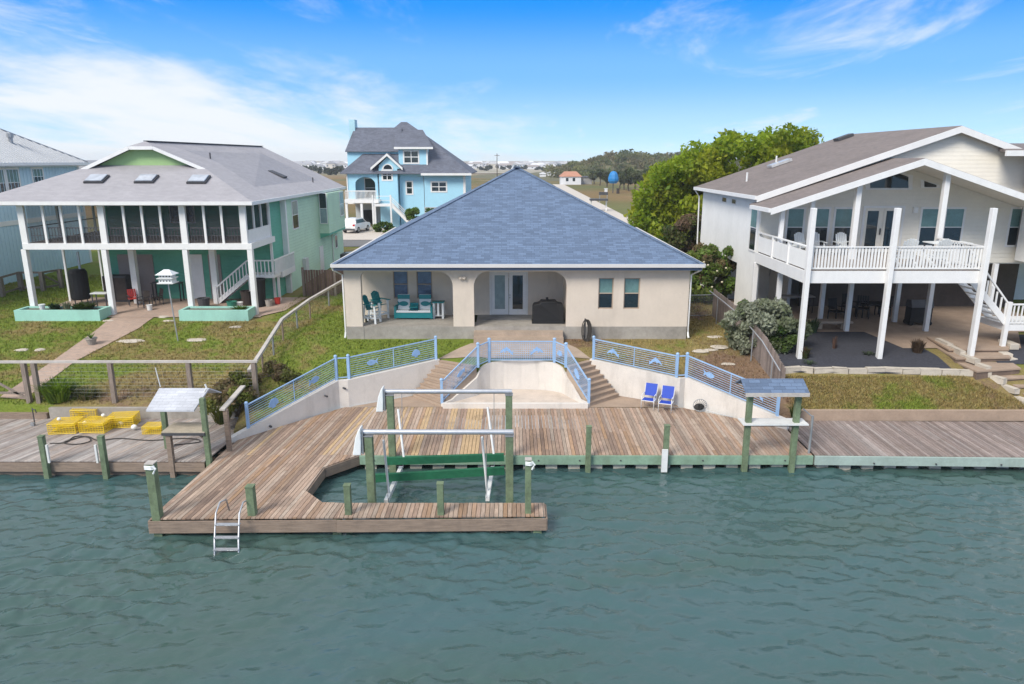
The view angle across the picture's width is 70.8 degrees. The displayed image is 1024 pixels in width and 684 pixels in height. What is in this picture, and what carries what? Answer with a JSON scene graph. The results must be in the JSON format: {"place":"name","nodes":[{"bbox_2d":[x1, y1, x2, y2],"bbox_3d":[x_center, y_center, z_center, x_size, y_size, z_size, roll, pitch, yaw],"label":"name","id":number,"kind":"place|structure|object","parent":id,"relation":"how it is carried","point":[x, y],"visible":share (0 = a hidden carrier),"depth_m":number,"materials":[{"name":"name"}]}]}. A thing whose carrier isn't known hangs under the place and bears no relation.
{"place":"outdoors","nodes":[
{"label":"outdoors","id":0,"kind":"place"},
{"bbox_2d":[0,128,92,284],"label":"pale blue house","id":1,"kind":"structure","parent":0,"point":[24,161],"depth_m":56.04,"materials":[{"name":"wood"}]},
{"bbox_2d":[4,167,21,189],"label":"window","id":2,"kind":"structure","parent":1,"relation":"in","point":[15,169],"depth_m":53.46,"materials":[{"name":"glass"}]},
{"bbox_2d":[1,317,152,398],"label":"garden path","id":3,"kind":"structure","parent":0,"point":[107,332],"depth_m":38.17,"materials":[{"name":"concrete"}]},
{"bbox_2d":[156,269,178,340],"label":"bird house","id":4,"kind":"structure","parent":0,"point":[167,276],"depth_m":37.74,"materials":[{"name":"metal"}]},
{"bbox_2d":[343,226,384,239],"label":"driveway","id":5,"kind":"structure","parent":0,"point":[369,234],"depth_m":85.03,"materials":[{"name":"concrete"}]},
{"bbox_2d":[343,217,370,232],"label":"parked car","id":6,"kind":"object","parent":5,"relation":"on","point":[356,224],"visible":0.9,"depth_m":86.33,"materials":[{"name":"white paint"}]},
{"bbox_2d":[0,427,1023,683],"bbox_3d":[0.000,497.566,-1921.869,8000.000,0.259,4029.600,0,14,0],"label":"water","id":7,"kind":"structure","parent":0,"point":[760,575],"depth_m":19.89,"materials":[{"name":"liquid"}]},
{"bbox_2d":[37,435,51,478],"bbox_3d":[-17.073,4.584,26.489,0.336,2.429,0.215,0,14,0],"label":"mooring post","id":8,"kind":"object","parent":7,"relation":"in","point":[44,454],"visible":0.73,"depth_m":26.30,"materials":[{"name":"green wood"}]},
{"bbox_2d":[94,435,110,478],"bbox_3d":[-15.032,4.584,26.489,0.342,2.429,0.215,0,14,0],"label":"mooring post","id":9,"kind":"object","parent":7,"relation":"in","point":[101,441],"visible":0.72,"depth_m":26.31,"materials":[{"name":"green wood"}]},
{"bbox_2d":[0,406,239,475],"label":"neighbour dock","id":10,"kind":"object","parent":7,"relation":"in","point":[19,449],"visible":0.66,"depth_m":28.18,"materials":[{"name":"wood"}]},
{"bbox_2d":[46,417,83,434],"bbox_3d":[-18.292,3.426,29.537,1.078,0.447,0.816,-1,14,-6],"label":"crab trap","id":11,"kind":"object","parent":10,"relation":"on","point":[57,426],"visible":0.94,"depth_m":29.38,"materials":[{"name":"yellow metal"}]},
{"bbox_2d":[78,416,115,432],"bbox_3d":[-17.081,3.398,29.647,1.078,0.447,0.816,1,14,4],"label":"crab trap","id":12,"kind":"object","parent":10,"relation":"on","point":[104,422],"visible":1,"depth_m":29.51,"materials":[{"name":"yellow metal"}]},
{"bbox_2d":[105,411,140,428],"bbox_3d":[-16.310,3.256,30.207,1.078,0.447,0.816,-2,14,-8],"label":"crab trap","id":13,"kind":"object","parent":10,"relation":"on","point":[132,418],"visible":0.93,"depth_m":30.08,"materials":[{"name":"yellow metal"}]},
{"bbox_2d":[50,436,200,444],"bbox_3d":[-15.202,3.919,28.444,5.810,0.042,0.885,1,14,3],"label":"rope","id":14,"kind":"object","parent":10,"relation":"on","point":[65,442],"visible":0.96,"depth_m":28.57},
{"bbox_2d":[146,367,221,477],"bbox_3d":[-12.232,3.172,27.145,2.333,4.445,1.920,0,14,0],"label":"cleaning station","id":15,"kind":"object","parent":10,"relation":"on","point":[164,401],"visible":0.83,"depth_m":26.46,"materials":[{"name":"white"}]},
{"bbox_2d":[144,460,164,536],"bbox_3d":[-11.001,5.229,22.380,0.386,3.192,0.348,0,14,0],"label":"mooring post","id":16,"kind":"object","parent":7,"relation":"in","point":[153,486],"visible":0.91,"depth_m":22.17,"materials":[{"name":"wood"}]},
{"bbox_2d":[244,484,257,533],"bbox_3d":[-8.152,5.593,22.683,0.260,2.337,0.260,0,14,0],"label":"mooring post","id":17,"kind":"object","parent":7,"relation":"in","point":[251,500],"visible":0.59,"depth_m":22.43,"materials":[{"name":"wood"}]},
{"bbox_2d":[343,483,352,532],"bbox_3d":[-5.140,5.574,22.719,0.220,2.356,0.220,0,14,0],"label":"mooring post","id":18,"kind":"object","parent":7,"relation":"in","point":[347,498],"visible":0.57,"depth_m":22.47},
{"bbox_2d":[353,386,513,517],"bbox_3d":[-2.521,4.148,25.185,5.169,4.313,3.880,0,14,0],"label":"lift","id":19,"kind":"object","parent":7,"relation":"in","point":[364,442],"visible":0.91,"depth_m":24.77,"materials":[{"name":"wood"}]},
{"bbox_2d":[436,481,443,532],"bbox_3d":[-2.237,5.546,22.691,0.220,2.424,0.220,0,14,0],"label":"mooring post","id":20,"kind":"object","parent":7,"relation":"in","point":[440,497],"visible":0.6,"depth_m":22.45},
{"bbox_2d":[148,407,813,534],"bbox_3d":[0.033,5.192,27.602,22.655,2.004,10.525,0,14,0],"label":"wooden dock","id":21,"kind":"object","parent":7,"relation":"in","point":[286,469],"visible":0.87,"depth_m":27.20,"materials":[{"name":"brown wood"}]},
{"bbox_2d":[213,499,245,554],"bbox_3d":[-8.576,5.879,22.014,1.057,1.744,1.948,0,14,0],"label":"dock ladder","id":22,"kind":"object","parent":21,"relation":"attached to","point":[215,549],"visible":0.86,"depth_m":21.77,"materials":[{"name":"metal"}]},
{"bbox_2d":[219,385,245,451],"bbox_3d":[-10.968,3.065,28.627,0.275,1.926,2.810,-1,14,-4],"label":"hand rail","id":23,"kind":"object","parent":21,"relation":"on","point":[228,402],"visible":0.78,"depth_m":27.41,"materials":[{"name":"wood"}]},
{"bbox_2d":[443,402,587,411],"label":"curb","id":24,"kind":"structure","parent":21,"relation":"on","point":[517,405],"depth_m":32.24,"materials":[{"name":"white paint"}]},
{"bbox_2d":[641,382,657,410],"bbox_3d":[6.182,2.436,32.324,0.596,1.033,0.774,6,15,23],"label":"sling chair","id":25,"kind":"object","parent":21,"relation":"on","point":[651,389],"visible":1,"depth_m":32.43,"materials":[{"name":"fabric"}]},
{"bbox_2d":[658,385,674,411],"bbox_3d":[6.861,2.534,31.939,0.596,1.033,0.774,6,15,21],"label":"sling chair","id":26,"kind":"object","parent":21,"relation":"on","point":[668,392],"visible":1,"depth_m":32.05,"materials":[{"name":"fabric"}]},
{"bbox_2d":[525,457,534,517],"bbox_3d":[0.567,5.160,22.672,0.330,3.182,0.278,0,14,0],"label":"mooring post","id":27,"kind":"object","parent":7,"relation":"in","point":[528,464],"visible":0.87,"depth_m":22.43,"materials":[{"name":"wood"}]},
{"bbox_2d":[585,425,591,472],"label":"mooring post","id":28,"kind":"object","parent":7,"relation":"in","point":[588,449],"visible":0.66,"depth_m":26.82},
{"bbox_2d":[218,452,1023,469],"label":"bulkhead","id":29,"kind":"object","parent":7,"relation":"in","point":[845,467],"visible":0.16,"depth_m":27.43,"materials":[{"name":"wood"}]},
{"bbox_2d":[661,424,670,472],"bbox_3d":[5.720,4.361,26.969,0.278,2.625,0.295,0,14,0],"label":"mooring post","id":30,"kind":"object","parent":7,"relation":"in","point":[665,456],"visible":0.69,"depth_m":26.78,"materials":[{"name":"white wood"}]},
{"bbox_2d":[735,379,809,472],"bbox_3d":[9.710,3.444,27.178,2.462,4.302,1.330,0,14,0],"label":"cleaning station","id":31,"kind":"object","parent":7,"relation":"in","point":[797,389],"visible":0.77,"depth_m":26.57,"materials":[{"name":"blue"}]},
{"bbox_2d":[788,409,1023,466],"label":"neighbour dock","id":32,"kind":"object","parent":7,"relation":"in","point":[913,437],"visible":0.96,"depth_m":28.91,"materials":[{"name":"grey wood"}]},
{"bbox_2d":[0,161,1023,432],"bbox_3d":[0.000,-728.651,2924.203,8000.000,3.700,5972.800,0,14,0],"label":"ground","id":33,"kind":"structure","parent":0,"point":[622,201],"depth_m":36.03,"materials":[{"name":"plant"}]},
{"bbox_2d":[0,269,64,296],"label":"rail fence","id":34,"kind":"object","parent":33,"relation":"on","point":[42,281],"visible":0.8,"depth_m":50.11,"materials":[{"name":"wood"}]},
{"bbox_2d":[31,375,82,402],"bbox_3d":[-19.782,2.037,31.428,2.132,1.030,2.266,0,14,0],"label":"lily clump","id":35,"kind":"object","parent":33,"relation":"on","point":[54,391],"visible":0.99,"depth_m":31.13,"materials":[{"name":"green plant"}]},
{"bbox_2d":[13,306,111,320],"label":"planter","id":36,"kind":"object","parent":33,"relation":"on","point":[36,313],"visible":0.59,"depth_m":42.13,"materials":[{"name":"green paint"}]},
{"bbox_2d":[71,385,102,399],"bbox_3d":[-18.683,2.228,31.553,1.556,0.513,1.473,-7,16,-25],"label":"lily clump","id":37,"kind":"object","parent":33,"relation":"on","point":[89,394],"visible":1,"depth_m":31.52,"materials":[{"name":"green plant"}]},
{"bbox_2d":[0,360,258,403],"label":"rail fence","id":38,"kind":"object","parent":33,"relation":"on","point":[27,396],"visible":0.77,"depth_m":30.98,"materials":[{"name":"wood"}]},
{"bbox_2d":[59,297,285,316],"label":"patio slab","id":39,"kind":"structure","parent":33,"relation":"on","point":[126,309],"depth_m":45.35,"materials":[{"name":"concrete"}]},
{"bbox_2d":[67,252,90,304],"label":"smoker","id":40,"kind":"object","parent":39,"relation":"on","point":[79,287],"visible":0.95,"depth_m":45.31,"materials":[{"name":"metal"}]},
{"bbox_2d":[102,274,133,301],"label":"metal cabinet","id":41,"kind":"object","parent":39,"relation":"on","point":[122,283],"visible":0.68,"depth_m":46.17,"materials":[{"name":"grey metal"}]},
{"bbox_2d":[256,278,265,306],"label":"bin","id":42,"kind":"object","parent":39,"relation":"on","point":[261,290],"visible":0.64,"depth_m":44.97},
{"bbox_2d":[0,140,346,314],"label":"green house","id":43,"kind":"structure","parent":33,"relation":"on","point":[202,219],"depth_m":45.96,"materials":[{"name":"grey"}]},
{"bbox_2d":[117,254,129,273],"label":"door","id":44,"kind":"structure","parent":43,"relation":"in","point":[123,262],"depth_m":46.92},
{"bbox_2d":[136,254,155,298],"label":"door","id":45,"kind":"structure","parent":43,"relation":"in","point":[145,264],"depth_m":47.05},
{"bbox_2d":[168,206,195,222],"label":"window","id":46,"kind":"structure","parent":43,"relation":"in","point":[173,210],"depth_m":46.18,"materials":[{"name":"white paint"}]},
{"bbox_2d":[190,254,205,298],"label":"door","id":47,"kind":"structure","parent":43,"relation":"in","point":[196,262],"depth_m":47.10,"materials":[{"name":"white paint"}]},
{"bbox_2d":[291,200,298,229],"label":"window","id":48,"kind":"structure","parent":43,"relation":"in","point":[294,204],"depth_m":50.65,"materials":[{"name":"glass"}]},
{"bbox_2d":[178,306,255,320],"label":"planter","id":49,"kind":"object","parent":33,"relation":"on","point":[207,313],"visible":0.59,"depth_m":42.13,"materials":[{"name":"green paint"}]},
{"bbox_2d":[208,403,234,424],"bbox_3d":[-11.921,2.923,29.521,1.177,0.827,1.260,12,19,40],"label":"shrub","id":50,"kind":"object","parent":33,"relation":"on","point":[217,415],"depth_m":29.39,"materials":[{"name":"green plant"}]},
{"bbox_2d":[199,369,260,416],"bbox_3d":[-11.835,2.291,30.613,2.224,1.961,2.672,0,14,0],"label":"tangled shrub","id":51,"kind":"object","parent":33,"relation":"on","point":[228,387],"visible":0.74,"depth_m":30.44,"materials":[{"name":"green plant"}]},
{"bbox_2d":[214,252,295,303],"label":"porch stairs","id":52,"kind":"structure","parent":33,"relation":"on","point":[284,265],"depth_m":45.93,"materials":[{"name":"white paint"}]},
{"bbox_2d":[245,359,301,382],"bbox_3d":[-10.996,1.516,33.101,2.811,1.207,2.233,0,14,0],"label":"tangled shrub","id":53,"kind":"object","parent":33,"relation":"on","point":[285,374],"visible":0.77,"depth_m":32.97,"materials":[{"name":"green plant"}]},
{"bbox_2d":[262,297,306,315],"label":"patio walk","id":54,"kind":"structure","parent":33,"relation":"on","point":[281,305],"depth_m":45.85,"materials":[{"name":"concrete"}]},
{"bbox_2d":[247,279,341,383],"bbox_3d":[-11.713,-0.876,40.012,0.839,2.643,17.100,0,14,2],"label":"chain link fence","id":55,"kind":"object","parent":33,"relation":"on","point":[274,331],"visible":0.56,"depth_m":38.02,"materials":[{"name":"metal"}]},
{"bbox_2d":[301,267,343,295],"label":"board fence","id":56,"kind":"object","parent":33,"relation":"on","point":[333,277],"visible":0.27,"depth_m":48.38,"materials":[{"name":"wood"}]},
{"bbox_2d":[231,358,439,442],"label":"retaining wall","id":57,"kind":"structure","parent":33,"relation":"on","point":[347,392],"depth_m":32.35,"materials":[{"name":"white paint"}]},
{"bbox_2d":[244,336,436,428],"bbox_3d":[-7.429,1.519,31.920,9.280,2.470,1.121,-12,18,-38],"label":"blue railing","id":58,"kind":"object","parent":57,"relation":"on","point":[273,403],"visible":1,"depth_m":31.97,"materials":[{"name":"metal"}]},
{"bbox_2d":[371,195,411,229],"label":"outside stairs","id":59,"kind":"structure","parent":33,"relation":"on","point":[396,209],"depth_m":89.25,"materials":[{"name":"white paint"}]},
{"bbox_2d":[340,120,476,227],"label":"turquoise house","id":60,"kind":"structure","parent":33,"relation":"on","point":[405,165],"depth_m":92.04,"materials":[{"name":"teal"}]},
{"bbox_2d":[403,150,419,163],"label":"window","id":61,"kind":"structure","parent":60,"relation":"in","point":[409,156],"depth_m":91.23,"materials":[{"name":"glass"}]},
{"bbox_2d":[351,396,677,406],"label":"plaza slab","id":62,"kind":"structure","parent":33,"relation":"on","point":[413,401],"depth_m":32.89,"materials":[{"name":"beige concrete"}]},
{"bbox_2d":[413,360,476,407],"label":"concrete stairs","id":63,"kind":"structure","parent":62,"relation":"on","point":[443,369],"depth_m":33.56,"materials":[{"name":"concrete"}]},
{"bbox_2d":[567,360,618,405],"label":"concrete stairs","id":64,"kind":"structure","parent":62,"relation":"on","point":[601,390],"depth_m":33.49,"materials":[{"name":"concrete"}]},
{"bbox_2d":[439,343,590,358],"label":"concrete walk","id":65,"kind":"structure","parent":33,"relation":"on","point":[465,351],"depth_m":35.36,"materials":[{"name":"concrete"}]},
{"bbox_2d":[441,360,589,410],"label":"curved wall","id":66,"kind":"structure","parent":33,"relation":"on","point":[529,374],"depth_m":34.29,"materials":[{"name":"white paint"}]},
{"bbox_2d":[440,338,590,403],"bbox_3d":[0.150,1.287,33.182,6.793,2.580,2.183,0,14,0],"label":"blue railing","id":67,"kind":"object","parent":66,"relation":"on","point":[539,350],"visible":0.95,"depth_m":33.47,"materials":[{"name":"metal"}]},
{"bbox_2d":[330,167,705,343],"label":"beige house","id":68,"kind":"structure","parent":33,"relation":"on","point":[500,255],"depth_m":36.97,"materials":[{"name":"blue"}]},
{"bbox_2d":[363,295,381,323],"bbox_3d":[-7.354,-1.732,37.681,0.889,1.466,0.840,4,15,15],"label":"adirondack chair","id":69,"kind":"object","parent":68,"relation":"on","point":[367,304],"visible":0.88,"depth_m":37.63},
{"bbox_2d":[370,291,390,317],"bbox_3d":[-7.126,-1.992,38.708,0.889,1.466,0.840,12,18,39],"label":"adirondack chair","id":70,"kind":"object","parent":68,"relation":"on","point":[375,296],"visible":0.71,"depth_m":38.74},
{"bbox_2d":[393,272,407,297],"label":"window","id":71,"kind":"structure","parent":68,"relation":"in","point":[400,279],"depth_m":39.33,"materials":[{"name":"blue glass"}]},
{"bbox_2d":[394,294,432,318],"bbox_3d":[-5.271,-1.917,38.727,2.058,1.189,0.791,0,14,0],"label":"twin glider","id":72,"kind":"object","parent":68,"relation":"in","point":[404,307],"visible":0.97,"depth_m":38.85},
{"bbox_2d":[416,272,431,297],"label":"window","id":73,"kind":"structure","parent":68,"relation":"in","point":[424,279],"depth_m":39.33,"materials":[{"name":"blue glass"}]},
{"bbox_2d":[489,272,527,314],"bbox_3d":[-0.178,-2.677,39.412,2.100,2.434,0.208,0,14,0],"label":"french door","id":74,"kind":"structure","parent":68,"relation":"in","point":[508,292],"depth_m":39.44,"materials":[{"name":"white paint"}]},
{"bbox_2d":[532,297,564,323],"bbox_3d":[1.892,-1.693,37.736,1.700,1.320,0.780,0,14,0],"label":"grill cover","id":75,"kind":"object","parent":68,"relation":"on","point":[547,311],"visible":1,"depth_m":37.43,"materials":[{"name":"fabric"}]},
{"bbox_2d":[598,278,613,308],"bbox_3d":[4.761,-2.480,36.611,0.760,1.594,0.115,0,14,0],"label":"window","id":76,"kind":"structure","parent":68,"relation":"in","point":[605,292],"depth_m":36.62,"materials":[{"name":"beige glass"}]},
{"bbox_2d":[623,278,639,308],"bbox_3d":[6.078,-2.480,36.611,0.810,1.594,0.115,0,14,0],"label":"window","id":77,"kind":"structure","parent":68,"relation":"in","point":[631,285],"depth_m":36.61,"materials":[{"name":"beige glass"}]},
{"bbox_2d":[559,171,581,184],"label":"cottage","id":78,"kind":"structure","parent":33,"relation":"on","point":[570,177],"depth_m":251.92,"materials":[{"name":"paint"}]},
{"bbox_2d":[663,213,701,252],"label":"flowering shrub","id":79,"kind":"object","parent":33,"relation":"on","point":[674,235],"visible":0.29,"depth_m":54.45,"materials":[{"name":"green plant"}]},
{"bbox_2d":[590,358,788,430],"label":"retaining wall","id":80,"kind":"structure","parent":33,"relation":"on","point":[626,381],"depth_m":32.61,"materials":[{"name":"white paint"}]},
{"bbox_2d":[592,336,780,415],"bbox_3d":[7.635,1.338,32.308,8.773,2.310,0.768,9,17,33],"label":"blue railing","id":81,"kind":"object","parent":80,"relation":"on","point":[686,375],"visible":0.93,"depth_m":32.39,"materials":[{"name":"metal"}]},
{"bbox_2d":[686,242,736,303],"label":"oleander shrub","id":82,"kind":"object","parent":33,"relation":"on","point":[720,267],"visible":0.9,"depth_m":45.06,"materials":[{"name":"green plant"}]},
{"bbox_2d":[623,122,824,239],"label":"broad tree","id":83,"kind":"object","parent":33,"relation":"on","point":[666,196],"visible":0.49,"depth_m":58.28,"materials":[{"name":"green plant"}]},
{"bbox_2d":[709,289,785,398],"bbox_3d":[11.575,-0.305,36.684,0.481,2.910,11.502,0,14,0],"label":"board fence","id":84,"kind":"object","parent":33,"relation":"on","point":[764,354],"visible":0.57,"depth_m":33.81,"materials":[{"name":"wood"}]},
{"bbox_2d":[718,297,813,354],"bbox_3d":[12.436,-0.652,35.282,4.519,3.341,2.740,0,14,0],"label":"grey bush","id":85,"kind":"object","parent":33,"relation":"on","point":[766,316],"visible":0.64,"depth_m":34.58,"materials":[{"name":"green plant"}]},
{"bbox_2d":[693,126,1023,306],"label":"white house","id":86,"kind":"structure","parent":33,"relation":"on","point":[956,183],"depth_m":39.56,"materials":[{"name":"brown"}]},
{"bbox_2d":[748,209,757,251],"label":"window","id":87,"kind":"structure","parent":86,"relation":"in","point":[754,213],"depth_m":40.74,"materials":[{"name":"glass"}]},
{"bbox_2d":[784,207,805,246],"bbox_3d":[15.576,-6.325,39.646,1.047,2.186,0.065,0,14,0],"label":"window","id":88,"kind":"structure","parent":86,"relation":"in","point":[795,217],"depth_m":39.57,"materials":[{"name":"glass"}]},
{"bbox_2d":[815,207,831,245],"bbox_3d":[17.009,-6.325,39.646,0.937,2.186,0.065,0,14,0],"label":"window","id":89,"kind":"structure","parent":86,"relation":"in","point":[823,217],"depth_m":39.58,"materials":[{"name":"glass"}]},
{"bbox_2d":[830,207,852,245],"bbox_3d":[18.195,-6.325,39.646,1.102,2.186,0.065,0,14,0],"label":"window","id":90,"kind":"structure","parent":86,"relation":"in","point":[842,217],"depth_m":39.57,"materials":[{"name":"glass"}]},
{"bbox_2d":[859,206,905,251],"bbox_3d":[20.372,-6.218,39.635,2.280,2.517,0.100,0,14,0],"label":"double door","id":91,"kind":"structure","parent":86,"relation":"in","point":[873,218],"depth_m":39.62,"materials":[{"name":"white paint"}]},
{"bbox_2d":[865,172,912,189],"bbox_3d":[20.463,-8.802,39.007,2.610,1.079,0.040,0,14,0],"label":"window","id":92,"kind":"structure","parent":86,"relation":"in","point":[901,181],"depth_m":39.04,"materials":[{"name":"glass"}]},
{"bbox_2d":[916,207,938,245],"bbox_3d":[22.964,-6.325,39.646,1.157,2.186,0.065,0,14,0],"label":"window","id":93,"kind":"structure","parent":86,"relation":"in","point":[928,215],"depth_m":39.61,"materials":[{"name":"glass"}]},
{"bbox_2d":[942,207,966,245],"bbox_3d":[24.287,-6.325,39.646,1.157,2.186,0.065,0,14,0],"label":"window","id":94,"kind":"structure","parent":86,"relation":"in","point":[955,216],"depth_m":39.59,"materials":[{"name":"glass"}]},
{"bbox_2d":[1004,207,1022,246],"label":"window","id":95,"kind":"structure","parent":86,"relation":"in","point":[1015,215],"depth_m":39.63,"materials":[{"name":"glass"}]},
{"bbox_2d":[778,332,951,372],"bbox_3d":[16.050,0.361,35.831,8.300,0.602,6.700,0,14,0],"label":"gravel bed","id":96,"kind":"object","parent":33,"relation":"on","point":[847,352],"visible":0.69,"depth_m":34.39,"materials":[{"name":"gravel"}]},
{"bbox_2d":[766,325,797,353],"bbox_3d":[13.027,-0.069,34.627,1.494,1.687,1.375,0,14,0],"label":"green bush","id":97,"kind":"object","parent":96,"relation":"on","point":[788,342],"visible":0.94,"depth_m":34.27,"materials":[{"name":"green plant"}]},
{"bbox_2d":[750,208,998,358],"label":"raised deck","id":98,"kind":"structure","parent":33,"relation":"on","point":[808,266],"depth_m":33.24,"materials":[{"name":"white paint"}]},
{"bbox_2d":[920,239,953,267],"bbox_3d":[20.321,-4.250,34.340,1.075,1.449,1.207,-1,14,-5],"label":"adirondack chair","id":99,"kind":"object","parent":98,"relation":"on","point":[946,242],"visible":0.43,"depth_m":33.97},
{"bbox_2d":[944,248,1023,345],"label":"deck stairs","id":100,"kind":"structure","parent":98,"relation":"attached to","point":[1005,322],"depth_m":34.80,"materials":[{"name":"white paint"}]},
{"bbox_2d":[927,337,1023,394],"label":"terrace steps","id":101,"kind":"structure","parent":33,"relation":"on","point":[987,349],"depth_m":33.83,"materials":[{"name":"beige concrete"}]},
{"bbox_2d":[996,335,1023,363],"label":"side gravel bed","id":102,"kind":"object","parent":33,"relation":"on","point":[1018,354],"visible":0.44,"depth_m":34.41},
{"bbox_2d":[455,389,576,401],"bbox_3d":[0.150,2.555,33.513,6.540,0.001,2.330,0,14,0],"label":"sand bed","id":103,"kind":"object","parent":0,"point":[526,395],"visible":0.64,"depth_m":33.43,"materials":[{"name":"sand"}]},
{"bbox_2d":[471,159,653,181],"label":"hill","id":104,"kind":"structure","parent":0,"point":[493,176],"depth_m":342.90,"materials":[{"name":"plant"}]},
{"bbox_2d":[542,148,745,177],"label":"hillside scrub","id":105,"kind":"object","parent":104,"relation":"on","point":[643,160],"visible":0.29,"depth_m":348.33,"materials":[{"name":"green plant"}]},
{"bbox_2d":[553,184,632,222],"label":"side street","id":106,"kind":"structure","parent":0,"point":[596,204],"depth_m":146.58,"materials":[{"name":"concrete"}]},
{"bbox_2d":[725,295,1023,331],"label":"carport floor","id":107,"kind":"structure","parent":0,"point":[951,319],"depth_m":40.74,"materials":[{"name":"beige concrete"}]},
{"bbox_2d":[808,319,852,328],"bbox_3d":[17.148,-0.970,38.847,2.200,0.450,0.700,0,14,0],"label":"bench","id":108,"kind":"object","parent":107,"relation":"on","point":[839,323],"visible":0.44,"depth_m":38.62,"materials":[{"name":"beige concrete"}]},
{"bbox_2d":[827,298,845,318],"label":"patio chair","id":109,"kind":"object","parent":107,"relation":"on","point":[832,303],"visible":0.8,"depth_m":40.56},
{"bbox_2d":[903,299,933,325],"bbox_3d":[22.373,-1.658,39.601,1.240,1.394,0.680,0,14,0],"label":"barbecue grill","id":110,"kind":"object","parent":107,"relation":"on","point":[915,311],"visible":0.73,"depth_m":39.35,"materials":[{"name":"metal"}]},
{"bbox_2d":[866,332,1020,347],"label":"terrace","id":111,"kind":"structure","parent":0,"point":[902,339],"depth_m":37.28,"materials":[{"name":"beige concrete"}]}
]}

